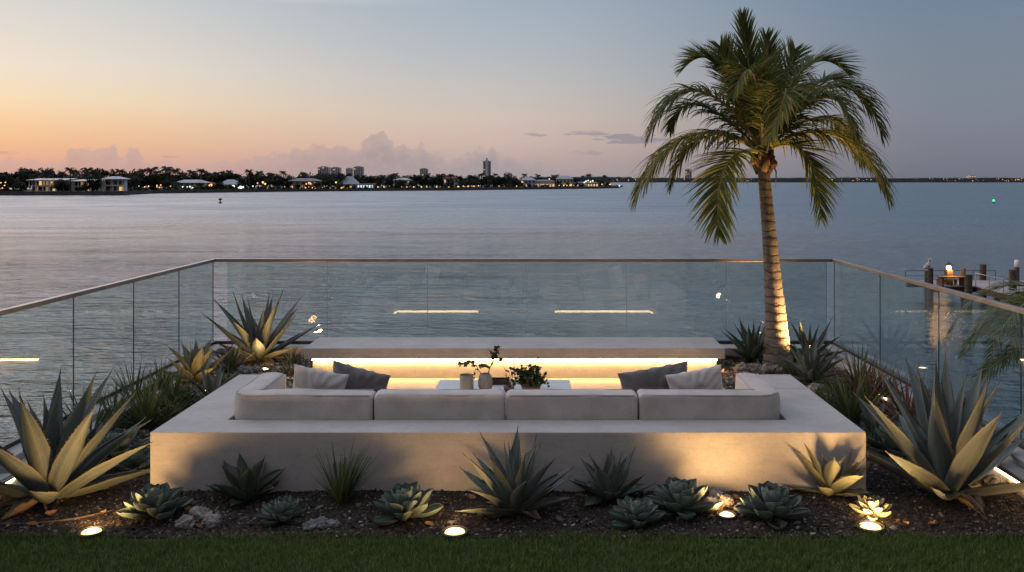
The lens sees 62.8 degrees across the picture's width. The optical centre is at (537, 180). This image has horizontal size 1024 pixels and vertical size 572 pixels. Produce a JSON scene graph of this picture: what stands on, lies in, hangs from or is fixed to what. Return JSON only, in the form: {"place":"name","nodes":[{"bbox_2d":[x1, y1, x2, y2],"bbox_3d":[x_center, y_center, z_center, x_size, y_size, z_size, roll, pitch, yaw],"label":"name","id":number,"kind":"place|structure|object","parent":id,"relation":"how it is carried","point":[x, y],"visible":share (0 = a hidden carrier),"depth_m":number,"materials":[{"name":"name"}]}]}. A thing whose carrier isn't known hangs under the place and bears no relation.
{"place":"outdoors","nodes":[
{"label":"outdoors","id":0,"kind":"place"},
{"bbox_2d":[289,178,321,188],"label":"shore house","id":1,"kind":"structure","parent":0,"point":[302,182],"depth_m":484.64,"materials":[{"name":"white paint"}]},
{"bbox_2d":[11,185,622,190],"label":"land","id":2,"kind":"structure","parent":0,"point":[620,186],"depth_m":590.50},
{"bbox_2d":[1,173,22,189],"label":"shade tree","id":3,"kind":"object","parent":2,"relation":"on","point":[10,181],"visible":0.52,"depth_m":370.54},
{"bbox_2d":[25,178,77,190],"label":"shore villa","id":4,"kind":"object","parent":2,"relation":"on","point":[43,184],"visible":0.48,"depth_m":356.56,"materials":[{"name":"paint"}]},
{"bbox_2d":[69,179,104,190],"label":"shore villa","id":5,"kind":"object","parent":2,"relation":"on","point":[78,183],"visible":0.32,"depth_m":359.56,"materials":[{"name":"paint"}]},
{"bbox_2d":[101,176,128,190],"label":"shore villa","id":6,"kind":"object","parent":2,"relation":"on","point":[115,183],"visible":0.96,"depth_m":355.46,"materials":[{"name":"white paint"}]},
{"bbox_2d":[125,174,141,187],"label":"shade tree","id":7,"kind":"object","parent":2,"relation":"on","point":[132,180],"visible":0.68,"depth_m":384.31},
{"bbox_2d":[177,180,210,189],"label":"shore house","id":8,"kind":"structure","parent":2,"relation":"on","point":[194,182],"depth_m":427.19,"materials":[{"name":"metal"}]},
{"bbox_2d":[0,186,618,194],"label":"seawall","id":9,"kind":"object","parent":2,"relation":"on","point":[208,191],"visible":0.68,"depth_m":445.44,"materials":[{"name":"concrete"}]},
{"bbox_2d":[341,176,358,187],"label":"shore house","id":10,"kind":"structure","parent":2,"relation":"on","point":[351,180],"depth_m":499.46,"materials":[{"name":"metal"}]},
{"bbox_2d":[483,158,490,176],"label":"apartment tower","id":11,"kind":"structure","parent":2,"relation":"on","point":[487,167],"depth_m":1499.96,"materials":[{"name":"white paint"}]},
{"bbox_2d":[387,378,621,388],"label":"floor","id":12,"kind":"structure","parent":0,"point":[575,383],"depth_m":9.84,"materials":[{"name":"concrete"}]},
{"bbox_2d":[435,380,570,393],"bbox_3d":[-0.340,2.224,8.470,1.360,0.288,0.600,0,0,0],"label":"coffee table","id":13,"kind":"object","parent":12,"relation":"on","point":[455,384],"visible":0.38,"depth_m":8.52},
{"bbox_2d":[460,373,473,388],"bbox_3d":[-0.694,1.994,8.250,0.137,0.172,0.137,0,0,0],"label":"cup vase","id":14,"kind":"object","parent":13,"relation":"on","point":[466,380],"visible":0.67,"depth_m":8.20,"materials":[{"name":"grey ceramic"}]},
{"bbox_2d":[478,372,492,388],"bbox_3d":[-0.513,1.994,8.300,0.147,0.172,0.145,0,0,0],"label":"ribbed vase","id":15,"kind":"object","parent":13,"relation":"on","point":[485,380],"visible":0.88,"depth_m":8.25,"materials":[{"name":"grey ceramic"}]},
{"bbox_2d":[456,344,502,378],"bbox_3d":[-0.563,1.800,8.310,0.484,0.367,0.135,0,0,0],"label":"branch cutting","id":16,"kind":"object","parent":15,"relation":"in","point":[466,363],"visible":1,"depth_m":8.30,"materials":[{"name":"green plant"}]},
{"bbox_2d":[492,377,509,384],"bbox_3d":[-0.391,2.055,8.600,0.220,0.050,0.120,0,0,0],"label":"wooden tray","id":17,"kind":"object","parent":13,"relation":"on","point":[499,381],"visible":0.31,"depth_m":8.54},
{"bbox_2d":[509,357,549,388],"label":"pot plant","id":18,"kind":"object","parent":13,"relation":"on","point":[530,378],"visible":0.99,"depth_m":8.27,"materials":[{"name":"green plant"}]},
{"bbox_2d":[113,353,897,465],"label":"gravel","id":19,"kind":"structure","parent":0,"point":[290,377],"depth_m":9.81,"materials":[{"name":"gravel"}]},
{"bbox_2d":[0,535,1021,537],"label":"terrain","id":20,"kind":"structure","parent":0,"point":[496,537],"depth_m":5.73,"materials":[{"name":"soil"}]},
{"bbox_2d":[0,348,223,498],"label":"concrete curb","id":21,"kind":"structure","parent":20,"relation":"on","point":[17,450],"depth_m":8.02,"materials":[{"name":"concrete"}]},
{"bbox_2d":[0,259,215,448],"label":"glass railing","id":22,"kind":"object","parent":21,"relation":"on","point":[12,442],"visible":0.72,"depth_m":8.47,"materials":[{"name":"grey metal"}]},
{"bbox_2d":[210,344,838,355],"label":"concrete curb","id":23,"kind":"structure","parent":20,"relation":"on","point":[728,351],"depth_m":10.96,"materials":[{"name":"concrete"}]},
{"bbox_2d":[213,258,834,343],"bbox_3d":[-0.180,1.643,11.260,8.380,1.195,0.070,0,0,0],"label":"glass railing","id":24,"kind":"object","parent":23,"relation":"on","point":[626,260],"visible":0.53,"depth_m":11.23,"materials":[{"name":"grey metal"}]},
{"bbox_2d":[0,181,1023,443],"bbox_3d":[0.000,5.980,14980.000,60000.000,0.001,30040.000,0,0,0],"label":"water","id":25,"kind":"structure","parent":0,"point":[52,245],"depth_m":56.54,"materials":[{"name":"liquid"}]},
{"bbox_2d":[927,268,932,311],"bbox_3d":[18.013,5.738,38.400,0.273,3.484,0.266,0,0,0],"label":"dock piling","id":26,"kind":"object","parent":25,"relation":"in","point":[930,291],"visible":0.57,"depth_m":38.29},
{"bbox_2d":[906,280,1023,311],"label":"dock","id":27,"kind":"object","parent":25,"relation":"in","point":[979,286],"visible":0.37,"depth_m":39.72,"materials":[{"name":"wood"}]},
{"bbox_2d":[944,261,952,284],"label":"dock lamp","id":28,"kind":"object","parent":27,"relation":"on","point":[948,272],"visible":0.98,"depth_m":40.05,"materials":[{"name":"glass"}]},
{"bbox_2d":[935,276,964,285],"bbox_3d":[19.660,4.755,39.950,1.240,0.450,0.840,0,0,0],"label":"dock bench","id":29,"kind":"object","parent":27,"relation":"on","point":[941,279],"visible":0.94,"depth_m":39.70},
{"bbox_2d":[905,270,995,279],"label":"dock railing","id":30,"kind":"object","parent":27,"relation":"on","point":[953,270],"visible":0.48,"depth_m":42.02,"materials":[{"name":"metal"}]},
{"bbox_2d":[964,274,971,314],"bbox_3d":[19.347,5.841,37.600,0.336,3.277,0.328,0,0,0],"label":"dock piling","id":31,"kind":"object","parent":25,"relation":"in","point":[968,287],"visible":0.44,"depth_m":37.47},
{"bbox_2d":[1008,269,1016,303],"bbox_3d":[21.670,5.762,38.200,0.357,3.436,0.348,0,0,0],"label":"dock piling","id":32,"kind":"object","parent":25,"relation":"in","point":[1013,274],"visible":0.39,"depth_m":38.07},
{"bbox_2d":[0,355,1023,538],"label":"ground","id":33,"kind":"structure","parent":0,"point":[423,533],"depth_m":5.94,"materials":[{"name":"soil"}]},
{"bbox_2d":[0,509,115,525],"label":"dry branch","id":34,"kind":"object","parent":33,"relation":"on","point":[43,522],"visible":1,"depth_m":5.80,"materials":[{"name":"brown plant"}]},
{"bbox_2d":[0,368,151,519],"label":"agave plant","id":35,"kind":"object","parent":33,"relation":"on","point":[62,463],"visible":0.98,"depth_m":6.18,"materials":[{"name":"green plant"}]},
{"bbox_2d":[65,419,103,446],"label":"agave plant","id":36,"kind":"object","parent":33,"relation":"on","point":[94,432],"visible":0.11,"depth_m":7.16,"materials":[{"name":"green plant"}]},
{"bbox_2d":[38,382,136,429],"bbox_3d":[-4.089,2.097,7.683,0.874,0.618,0.765,0,0,-25],"label":"yucca plant","id":37,"kind":"object","parent":33,"relation":"on","point":[106,416],"visible":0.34,"depth_m":7.71,"materials":[{"name":"plant"}]},
{"bbox_2d":[77,525,105,541],"bbox_3d":[-2.999,2.390,5.638,0.170,0.078,0.170,0,0,0],"label":"garden uplight","id":38,"kind":"object","parent":33,"relation":"on","point":[89,533],"visible":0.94,"depth_m":5.62,"materials":[{"name":"metal"}]},
{"bbox_2d":[83,428,149,463],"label":"agave plant","id":39,"kind":"object","parent":33,"relation":"on","point":[122,448],"visible":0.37,"depth_m":7.07,"materials":[{"name":"green plant"}]},
{"bbox_2d":[94,382,150,421],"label":"yucca plant","id":40,"kind":"object","parent":33,"relation":"on","point":[115,401],"visible":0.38,"depth_m":8.16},
{"bbox_2d":[113,450,149,470],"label":"echeveria","id":41,"kind":"object","parent":33,"relation":"on","point":[134,461],"visible":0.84,"depth_m":6.85,"materials":[{"name":"green plant"}]},
{"bbox_2d":[102,354,174,400],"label":"yucca plant","id":42,"kind":"object","parent":33,"relation":"on","point":[130,380],"visible":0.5,"depth_m":8.65,"materials":[{"name":"plant"}]},
{"bbox_2d":[93,365,192,427],"bbox_3d":[-3.737,2.091,8.040,1.051,0.587,0.953,0,0,0],"label":"yucca plant","id":43,"kind":"object","parent":33,"relation":"on","point":[149,408],"visible":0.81,"depth_m":7.98,"materials":[{"name":"plant"}]},
{"bbox_2d":[116,482,193,519],"bbox_3d":[-2.733,2.292,5.973,0.467,0.251,0.426,0,0,4],"label":"echeveria","id":44,"kind":"object","parent":33,"relation":"on","point":[158,501],"visible":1,"depth_m":5.88,"materials":[{"name":"green plant"}]},
{"bbox_2d":[136,355,184,389],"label":"yucca plant","id":45,"kind":"object","parent":33,"relation":"on","point":[163,374],"visible":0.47,"depth_m":9.00,"materials":[{"name":"plant"}]},
{"bbox_2d":[139,362,208,403],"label":"yucca plant","id":46,"kind":"object","parent":33,"relation":"on","point":[170,397],"visible":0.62,"depth_m":8.68,"materials":[{"name":"plant"}]},
{"bbox_2d":[155,387,196,419],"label":"yucca plant","id":47,"kind":"object","parent":33,"relation":"on","point":[167,409],"visible":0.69,"depth_m":8.24,"materials":[{"name":"plant"}]},
{"bbox_2d":[174,514,197,529],"bbox_3d":[-2.423,2.362,5.782,0.153,0.120,0.140,0,0,0],"label":"garden rock","id":48,"kind":"object","parent":33,"relation":"on","point":[184,521],"visible":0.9,"depth_m":5.75,"materials":[{"name":"stone"}]},
{"bbox_2d":[171,386,204,408],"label":"shrub","id":49,"kind":"object","parent":33,"relation":"on","point":[194,397],"visible":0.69,"depth_m":8.49,"materials":[{"name":"green plant"}]},
{"bbox_2d":[159,337,231,384],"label":"agave plant","id":50,"kind":"object","parent":33,"relation":"on","point":[197,358],"visible":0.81,"depth_m":9.44,"materials":[{"name":"green plant"}]},
{"bbox_2d":[188,506,213,523],"bbox_3d":[-2.364,2.344,5.874,0.186,0.138,0.163,0,0,0],"label":"garden rock","id":51,"kind":"object","parent":33,"relation":"on","point":[199,513],"visible":0.59,"depth_m":5.83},
{"bbox_2d":[201,512,222,528],"bbox_3d":[-2.250,2.362,5.801,0.129,0.116,0.137,0,0,0],"label":"garden rock","id":52,"kind":"object","parent":33,"relation":"on","point":[210,520],"visible":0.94,"depth_m":5.77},
{"bbox_2d":[184,361,240,396],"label":"agave plant","id":53,"kind":"object","parent":33,"relation":"on","point":[212,385],"visible":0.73,"depth_m":8.79,"materials":[{"name":"green plant"}]},
{"bbox_2d":[211,338,252,373],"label":"agave plant","id":54,"kind":"object","parent":33,"relation":"on","point":[231,357],"visible":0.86,"depth_m":10.04,"materials":[{"name":"green plant"}]},
{"bbox_2d":[205,450,285,505],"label":"agave plant","id":55,"kind":"object","parent":33,"relation":"on","point":[246,481],"visible":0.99,"depth_m":6.21,"materials":[{"name":"green plant"}]},
{"bbox_2d":[200,291,318,363],"bbox_3d":[-3.499,1.844,10.704,1.445,0.977,1.378,0,0,-39],"label":"agave plant","id":56,"kind":"object","parent":33,"relation":"on","point":[260,340],"visible":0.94,"depth_m":10.56,"materials":[{"name":"green plant"}]},
{"bbox_2d":[255,495,305,525],"bbox_3d":[-1.802,2.320,5.863,0.336,0.187,0.345,0,0,-43],"label":"echeveria","id":57,"kind":"object","parent":33,"relation":"on","point":[278,510],"visible":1,"depth_m":5.83,"materials":[{"name":"green plant"}]},
{"bbox_2d":[275,359,298,374],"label":"agave plant","id":58,"kind":"object","parent":33,"relation":"on","point":[287,369],"visible":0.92,"depth_m":9.90,"materials":[{"name":"green plant"}]},
{"bbox_2d":[277,348,302,363],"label":"agave plant","id":59,"kind":"object","parent":33,"relation":"on","point":[291,355],"visible":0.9,"depth_m":10.41,"materials":[{"name":"green plant"}]},
{"bbox_2d":[302,518,317,531],"bbox_3d":[-1.550,2.362,5.735,0.119,0.096,0.110,0,0,0],"label":"garden rock","id":60,"kind":"object","parent":33,"relation":"on","point":[310,524],"visible":0.97,"depth_m":5.71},
{"bbox_2d":[316,516,327,528],"bbox_3d":[-1.487,2.357,5.760,0.133,0.099,0.111,0,0,0],"label":"garden rock","id":61,"kind":"object","parent":33,"relation":"on","point":[321,522],"visible":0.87,"depth_m":5.73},
{"bbox_2d":[307,436,382,504],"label":"ornamental grass","id":62,"kind":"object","parent":33,"relation":"on","point":[342,489],"depth_m":6.19,"materials":[{"name":"plant"}]},
{"bbox_2d":[373,481,443,525],"bbox_3d":[-0.910,2.287,5.940,0.500,0.261,0.536,0,0,8],"label":"echeveria","id":63,"kind":"object","parent":33,"relation":"on","point":[404,501],"visible":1,"depth_m":5.87,"materials":[{"name":"green plant"}]},
{"bbox_2d":[441,525,468,540],"bbox_3d":[-0.555,2.394,5.648,0.184,0.078,0.184,0,0,0],"label":"garden uplight","id":64,"kind":"object","parent":33,"relation":"on","point":[453,530],"visible":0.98,"depth_m":5.63,"materials":[{"name":"metal"}]},
{"bbox_2d":[150,375,865,491],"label":"lounge platform","id":65,"kind":"structure","parent":33,"relation":"on","point":[195,446],"depth_m":6.43,"materials":[{"name":"concrete"}]},
{"bbox_2d":[234,372,375,419],"bbox_3d":[-1.916,1.921,7.176,1.161,0.402,0.809,0,0,0],"label":"back cushion","id":66,"kind":"object","parent":65,"relation":"on","point":[266,396],"visible":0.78,"depth_m":6.79,"materials":[{"name":"fabric"}]},
{"bbox_2d":[374,389,505,419],"bbox_3d":[-0.793,1.921,6.890,1.063,0.402,0.235,0,0,0],"label":"back cushion","id":67,"kind":"object","parent":65,"relation":"on","point":[439,404],"visible":0.69,"depth_m":6.78,"materials":[{"name":"fabric"}]},
{"bbox_2d":[506,389,637,419],"bbox_3d":[0.283,1.924,6.891,1.070,0.397,0.228,0,0,0],"label":"back cushion","id":68,"kind":"object","parent":65,"relation":"on","point":[571,404],"visible":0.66,"depth_m":6.79,"materials":[{"name":"fabric"}]},
{"bbox_2d":[637,373,779,419],"bbox_3d":[1.415,1.922,7.179,1.175,0.400,0.803,0,0,0],"label":"back cushion","id":69,"kind":"object","parent":65,"relation":"on","point":[751,396],"visible":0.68,"depth_m":6.79,"materials":[{"name":"fabric"}]},
{"bbox_3d":[-1.800,2.036,7.369,0.940,0.176,0.743,0,0,0],"label":"seat cushion","id":70,"kind":"object","parent":65,"relation":"on","visible":0},
{"bbox_2d":[293,364,348,388],"bbox_3d":[-1.865,1.795,7.142,0.552,0.507,0.214,0,0,0],"label":"pillow","id":71,"kind":"object","parent":70,"relation":"on","point":[308,378],"visible":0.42,"depth_m":7.06,"materials":[{"name":"white fabric"}]},
{"bbox_2d":[333,360,390,392],"bbox_3d":[-1.550,1.805,7.259,0.597,0.533,0.216,0,0,0],"label":"pillow","id":72,"kind":"object","parent":70,"relation":"on","point":[360,378],"visible":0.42,"depth_m":7.17,"materials":[{"name":"grey fabric"}]},
{"bbox_3d":[1.295,2.036,7.372,0.950,0.176,0.743,0,0,0],"label":"seat cushion","id":73,"kind":"object","parent":65,"relation":"on","visible":0},
{"bbox_2d":[617,361,687,394],"bbox_3d":[1.020,1.795,7.263,0.668,0.501,0.226,0,0,0],"label":"pillow","id":74,"kind":"object","parent":73,"relation":"on","point":[651,378],"visible":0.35,"depth_m":7.17,"materials":[{"name":"grey fabric"}]},
{"bbox_2d":[665,364,722,388],"bbox_3d":[1.360,1.795,7.128,0.561,0.508,0.207,0,0,0],"label":"pillow","id":75,"kind":"object","parent":73,"relation":"on","point":[707,378],"visible":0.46,"depth_m":7.05,"materials":[{"name":"white fabric"}]},
{"bbox_2d":[304,337,724,377],"bbox_3d":[-0.270,2.199,10.305,5.000,0.422,0.710,0,0,0],"label":"concrete bench","id":76,"kind":"object","parent":33,"relation":"on","point":[559,357],"visible":0.77,"depth_m":10.06,"materials":[{"name":"concrete"}]},
{"bbox_2d":[457,427,573,519],"bbox_3d":[-0.152,2.122,6.046,0.853,0.620,0.870,0,0,-1],"label":"agave plant","id":77,"kind":"object","parent":33,"relation":"on","point":[514,489],"visible":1,"depth_m":5.96,"materials":[{"name":"green plant"}]},
{"bbox_2d":[568,446,655,505],"bbox_3d":[0.501,2.220,6.291,0.644,0.433,0.636,0,0,-40],"label":"agave plant","id":78,"kind":"object","parent":33,"relation":"on","point":[609,479],"visible":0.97,"depth_m":6.22,"materials":[{"name":"green plant"}]},
{"bbox_2d":[608,495,664,529],"bbox_3d":[0.673,2.310,5.811,0.412,0.209,0.365,0,0,-28],"label":"echeveria","id":79,"kind":"object","parent":33,"relation":"on","point":[631,511],"visible":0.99,"depth_m":5.77,"materials":[{"name":"green plant"}]},
{"bbox_2d":[644,477,723,520],"bbox_3d":[1.049,2.285,6.017,0.527,0.265,0.496,0,0,25],"label":"echeveria","id":80,"kind":"object","parent":33,"relation":"on","point":[679,497],"visible":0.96,"depth_m":5.97,"materials":[{"name":"green plant"}]},
{"bbox_2d":[713,493,734,507],"bbox_3d":[1.374,2.363,6.166,0.162,0.124,0.142,0,0,0],"label":"garden rock","id":81,"kind":"object","parent":33,"relation":"on","point":[728,499],"visible":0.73,"depth_m":6.13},
{"bbox_2d":[717,510,736,520],"bbox_3d":[1.342,2.393,5.927,0.142,0.078,0.142,0,0,0],"label":"garden uplight","id":82,"kind":"object","parent":33,"relation":"on","point":[729,515],"visible":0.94,"depth_m":5.91,"materials":[{"name":"metal"}]},
{"bbox_2d":[721,317,789,363],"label":"agave plant","id":83,"kind":"object","parent":33,"relation":"on","point":[751,348],"visible":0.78,"depth_m":10.56,"materials":[{"name":"green plant"}]},
{"bbox_2d":[628,6,898,367],"bbox_3d":[2.757,0.064,10.209,3.355,4.482,2.600,0,0,0],"label":"palm tree","id":84,"kind":"object","parent":33,"relation":"on","point":[766,96],"visible":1,"depth_m":10.20,"materials":[{"name":"green plant"}]},
{"bbox_2d":[760,363,774,373],"bbox_3d":[2.720,2.232,9.911,0.209,0.154,0.173,0,0,0],"label":"garden rock","id":85,"kind":"object","parent":33,"relation":"on","point":[766,368],"visible":0.82,"depth_m":9.86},
{"bbox_2d":[734,480,810,530],"bbox_3d":[1.670,2.288,5.932,0.514,0.258,0.507,0,0,-33],"label":"echeveria","id":86,"kind":"object","parent":33,"relation":"on","point":[768,500],"visible":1,"depth_m":5.86,"materials":[{"name":"green plant"}]},
{"bbox_2d":[775,352,798,374],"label":"yucca plant","id":87,"kind":"object","parent":33,"relation":"on","point":[789,370],"visible":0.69,"depth_m":9.85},
{"bbox_2d":[777,336,848,383],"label":"agave plant","id":88,"kind":"object","parent":33,"relation":"on","point":[807,363],"visible":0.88,"depth_m":9.48,"materials":[{"name":"green plant"}]},
{"bbox_2d":[790,318,848,361],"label":"agave plant","id":89,"kind":"object","parent":33,"relation":"on","point":[801,337],"visible":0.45,"depth_m":10.69,"materials":[{"name":"green plant"}]},
{"bbox_2d":[782,443,872,496],"bbox_3d":[2.222,2.213,6.342,0.560,0.436,0.662,0,0,-27],"label":"agave plant","id":90,"kind":"object","parent":33,"relation":"on","point":[833,478],"visible":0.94,"depth_m":6.28,"materials":[{"name":"green plant"}]},
{"bbox_2d":[802,368,873,414],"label":"yucca plant","id":91,"kind":"object","parent":33,"relation":"on","point":[828,391],"visible":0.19,"depth_m":8.38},
{"bbox_2d":[806,354,907,425],"bbox_3d":[3.030,2.022,8.100,0.905,0.737,0.854,0,0,-18],"label":"yucca plant","id":92,"kind":"object","parent":33,"relation":"on","point":[854,410],"visible":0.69,"depth_m":8.01,"materials":[{"name":"plant"}]},
{"bbox_2d":[826,336,895,389],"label":"yucca plant","id":93,"kind":"object","parent":33,"relation":"on","point":[862,363],"visible":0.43,"depth_m":9.09,"materials":[{"name":"plant"}]},
{"bbox_2d":[832,349,906,403],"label":"yucca plant","id":94,"kind":"object","parent":33,"relation":"on","point":[878,386],"visible":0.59,"depth_m":8.62,"materials":[{"name":"plant"}]},
{"bbox_2d":[855,520,884,534],"bbox_3d":[2.288,2.405,5.760,0.194,0.078,0.194,0,0,0],"label":"garden uplight","id":95,"kind":"object","parent":33,"relation":"on","point":[870,525],"visible":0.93,"depth_m":5.74,"materials":[{"name":"metal"}]},
{"bbox_2d":[848,494,892,520],"bbox_3d":[2.367,2.323,5.940,0.292,0.173,0.299,0,0,33],"label":"echeveria","id":96,"kind":"object","parent":33,"relation":"on","point":[871,506],"visible":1,"depth_m":5.91,"materials":[{"name":"green plant"}]},
{"bbox_2d":[859,411,890,448],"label":"yucca plant","id":97,"kind":"object","parent":33,"relation":"on","point":[873,433],"visible":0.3,"depth_m":7.48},
{"bbox_2d":[854,396,900,433],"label":"agave plant","id":98,"kind":"object","parent":33,"relation":"on","point":[865,415],"visible":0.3,"depth_m":7.69,"materials":[{"name":"green plant"}]},
{"bbox_2d":[847,355,910,395],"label":"yucca plant","id":99,"kind":"object","parent":33,"relation":"on","point":[898,383],"visible":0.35,"depth_m":8.85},
{"bbox_2d":[866,421,904,456],"bbox_3d":[3.160,2.270,7.276,0.604,0.289,0.565,0,0,27],"label":"echeveria","id":100,"kind":"object","parent":33,"relation":"on","point":[883,436],"visible":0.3,"depth_m":7.27,"materials":[{"name":"green plant"}]},
{"bbox_2d":[862,360,955,420],"bbox_3d":[3.573,2.054,8.099,1.008,0.638,0.910,0,0,0],"label":"yucca plant","id":101,"kind":"object","parent":33,"relation":"on","point":[893,400],"visible":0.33,"depth_m":8.18,"materials":[{"name":"plant"}]},
{"bbox_2d":[820,348,1023,498],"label":"concrete curb","id":102,"kind":"structure","parent":33,"relation":"on","point":[1013,462],"depth_m":6.78,"materials":[{"name":"concrete"}]},
{"bbox_2d":[832,259,1023,449],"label":"glass railing","id":103,"kind":"object","parent":102,"relation":"attached to","point":[1006,306],"visible":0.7,"depth_m":8.34,"materials":[{"name":"grey metal"}]},
{"bbox_2d":[995,465,1023,482],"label":"curb light","id":104,"kind":"object","parent":102,"relation":"attached to","point":[1007,474],"visible":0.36,"depth_m":6.45,"materials":[{"name":"metal"}]},
{"bbox_2d":[853,351,1023,514],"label":"agave plant","id":105,"kind":"object","parent":33,"relation":"on","point":[948,447],"visible":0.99,"depth_m":6.30,"materials":[{"name":"green plant"}]},
{"bbox_2d":[978,474,1001,485],"bbox_3d":[3.542,2.349,6.508,0.186,0.145,0.174,0,0,-16],"label":"garden rock","id":106,"kind":"object","parent":33,"relation":"on","point":[989,479],"visible":0.52,"depth_m":6.49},
{"bbox_2d":[0,526,1023,571],"bbox_3d":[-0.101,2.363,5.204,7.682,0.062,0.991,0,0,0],"label":"grass","id":107,"kind":"structure","parent":0,"point":[681,546],"depth_m":5.33,"materials":[{"name":"plant"}]},
{"bbox_2d":[0,0,1023,179],"label":"sky","id":108,"kind":"structure","parent":0,"point":[544,88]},
{"bbox_2d":[556,176,572,186],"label":"shore house","id":109,"kind":"structure","parent":0,"point":[563,180],"depth_m":635.58,"materials":[{"name":"paint"}]},
{"bbox_2d":[533,176,1023,181],"bbox_3d":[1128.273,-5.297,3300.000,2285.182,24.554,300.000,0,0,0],"label":"hills","id":110,"kind":"structure","parent":0,"point":[793,179],"depth_m":3154.07,"materials":[{"name":"plant"}]},
{"bbox_2d":[820,378,857,395],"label":"shrub","id":111,"kind":"object","parent":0,"point":[851,390],"visible":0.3,"depth_m":8.90,"materials":[{"name":"green plant"}]},
{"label":"shore","id":112,"kind":"structure","parent":0,"visible":0},
{"bbox_2d":[942,276,1023,386],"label":"palm tree","id":113,"kind":"object","parent":112,"relation":"on","point":[1006,318],"visible":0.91,"depth_m":11.96,"materials":[{"name":"green plant"}]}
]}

